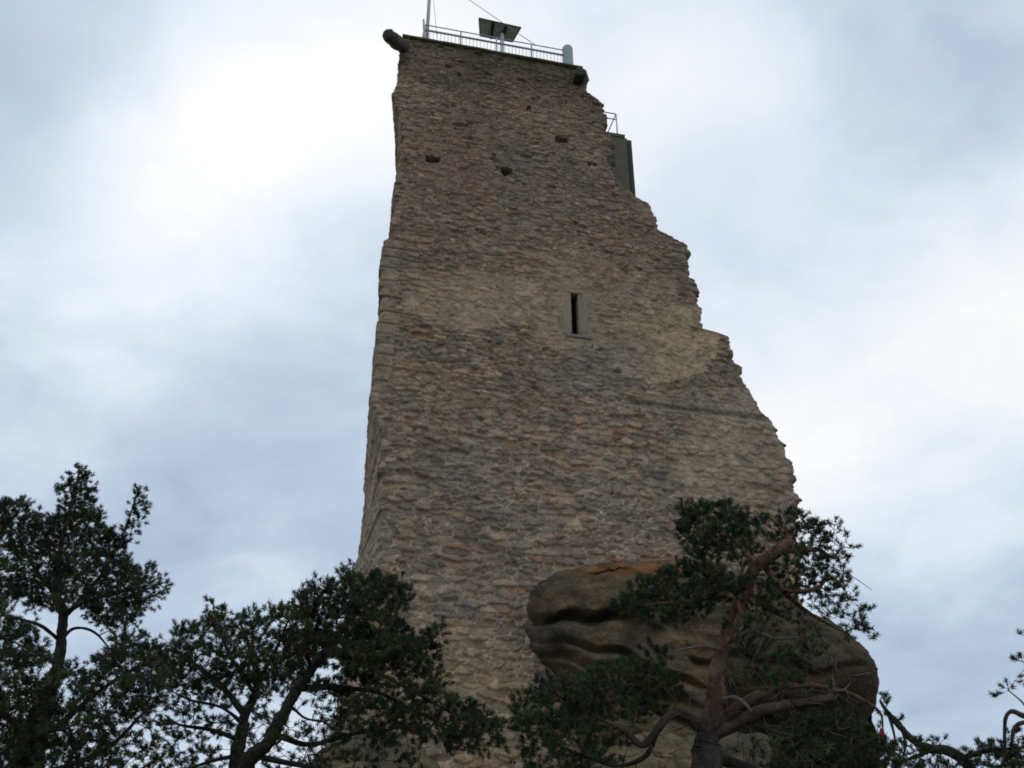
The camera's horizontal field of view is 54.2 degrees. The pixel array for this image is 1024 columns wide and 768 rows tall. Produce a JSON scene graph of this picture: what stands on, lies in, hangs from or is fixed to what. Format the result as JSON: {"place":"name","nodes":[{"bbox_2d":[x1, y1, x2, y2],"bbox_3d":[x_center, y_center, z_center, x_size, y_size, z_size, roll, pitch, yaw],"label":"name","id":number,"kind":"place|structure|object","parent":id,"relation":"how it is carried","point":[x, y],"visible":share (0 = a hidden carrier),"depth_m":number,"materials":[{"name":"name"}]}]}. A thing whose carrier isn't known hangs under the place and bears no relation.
{"place":"outdoors","nodes":[
{"label":"outdoors","id":0,"kind":"place"},
{"bbox_2d":[0,0,1023,767],"label":"sky","id":1,"kind":"structure","parent":0,"point":[196,195],"materials":[{"name":"white"}]},
{"bbox_3d":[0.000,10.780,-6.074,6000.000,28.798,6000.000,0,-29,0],"label":"ground","id":2,"kind":"structure","parent":0,"visible":0},
{"bbox_2d":[0,462,175,767],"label":"pine tree","id":3,"kind":"object","parent":2,"relation":"on","point":[54,576],"visible":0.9,"depth_m":12.20,"materials":[{"name":"green plant"}]},
{"bbox_2d":[0,593,185,767],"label":"pine tree","id":4,"kind":"object","parent":2,"relation":"on","point":[23,740],"visible":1,"depth_m":9.07,"materials":[{"name":"green plant"}]},
{"bbox_2d":[143,595,329,767],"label":"pine tree","id":5,"kind":"object","parent":2,"relation":"on","point":[255,674],"visible":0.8,"depth_m":10.56,"materials":[{"name":"green plant"}]},
{"bbox_2d":[214,558,510,767],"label":"pine tree","id":6,"kind":"object","parent":2,"relation":"on","point":[395,648],"visible":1,"depth_m":9.57,"materials":[{"name":"green plant"}]},
{"bbox_2d":[313,727,439,767],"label":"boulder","id":7,"kind":"object","parent":2,"relation":"on","point":[426,760],"visible":0.44,"depth_m":21.39,"materials":[{"name":"brown stone"}]},
{"bbox_2d":[333,29,803,767],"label":"stone tower","id":8,"kind":"structure","parent":2,"relation":"on","point":[557,383],"depth_m":29.05,"materials":[{"name":"beige stone"}]},
{"bbox_2d":[423,0,533,43],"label":"flag mast","id":9,"kind":"object","parent":8,"relation":"on","point":[428,15],"visible":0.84,"depth_m":36.12,"materials":[{"name":"metal"}]},
{"bbox_2d":[422,24,563,60],"bbox_3d":[-0.748,-11.787,35.915,5.502,1.422,1.651,0,-29,0],"label":"roof railing","id":10,"kind":"object","parent":8,"relation":"on","point":[488,41],"visible":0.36,"depth_m":35.90,"materials":[{"name":"metal"}]},
{"bbox_2d":[478,18,520,51],"bbox_3d":[-0.532,-12.118,37.233,1.661,3.294,0.754,7,-30,-13],"label":"solar panel","id":11,"kind":"object","parent":8,"relation":"on","point":[487,27],"visible":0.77,"depth_m":37.91,"materials":[{"name":"glass"}]},
{"bbox_2d":[562,44,572,63],"bbox_3d":[2.034,-11.688,36.406,0.460,1.693,0.460,0,-29,0],"label":"domed housing","id":12,"kind":"object","parent":8,"relation":"on","point":[567,52],"visible":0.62,"depth_m":36.40,"materials":[{"name":"grey paint"}]},
{"bbox_2d":[606,132,635,195],"bbox_3d":[3.275,-6.839,36.097,1.525,3.742,2.470,7,-30,-11],"label":"stair turret","id":13,"kind":"object","parent":8,"relation":"attached to","point":[621,163],"visible":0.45,"depth_m":35.43,"materials":[{"name":"concrete"}]},
{"bbox_2d":[604,112,617,132],"bbox_3d":[2.924,-9.152,37.240,1.623,1.426,1.523,7,-30,-11],"label":"landing railing","id":14,"kind":"object","parent":13,"relation":"on","point":[613,119],"visible":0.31,"depth_m":37.02,"materials":[{"name":"metal"}]},
{"bbox_2d":[590,732,792,767],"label":"boulder","id":15,"kind":"object","parent":2,"relation":"on","point":[683,757],"visible":0.41,"depth_m":21.33,"materials":[{"name":"brown stone"}]},
{"bbox_2d":[524,559,878,767],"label":"rock outcrop","id":16,"kind":"object","parent":2,"relation":"on","point":[578,625],"visible":0.43,"depth_m":24.30,"materials":[{"name":"brown stone"}]},
{"bbox_2d":[499,495,908,767],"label":"pine tree","id":17,"kind":"object","parent":2,"relation":"on","point":[713,726],"visible":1,"depth_m":9.14,"materials":[{"name":"green plant"}]},
{"bbox_2d":[874,690,1023,767],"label":"pine tree","id":18,"kind":"object","parent":2,"relation":"on","point":[959,757],"visible":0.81,"depth_m":9.90,"materials":[{"name":"green plant"}]},
{"bbox_2d":[985,628,1023,767],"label":"pine tree","id":19,"kind":"object","parent":2,"relation":"on","point":[1014,763],"visible":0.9,"depth_m":9.48,"materials":[{"name":"green plant"}]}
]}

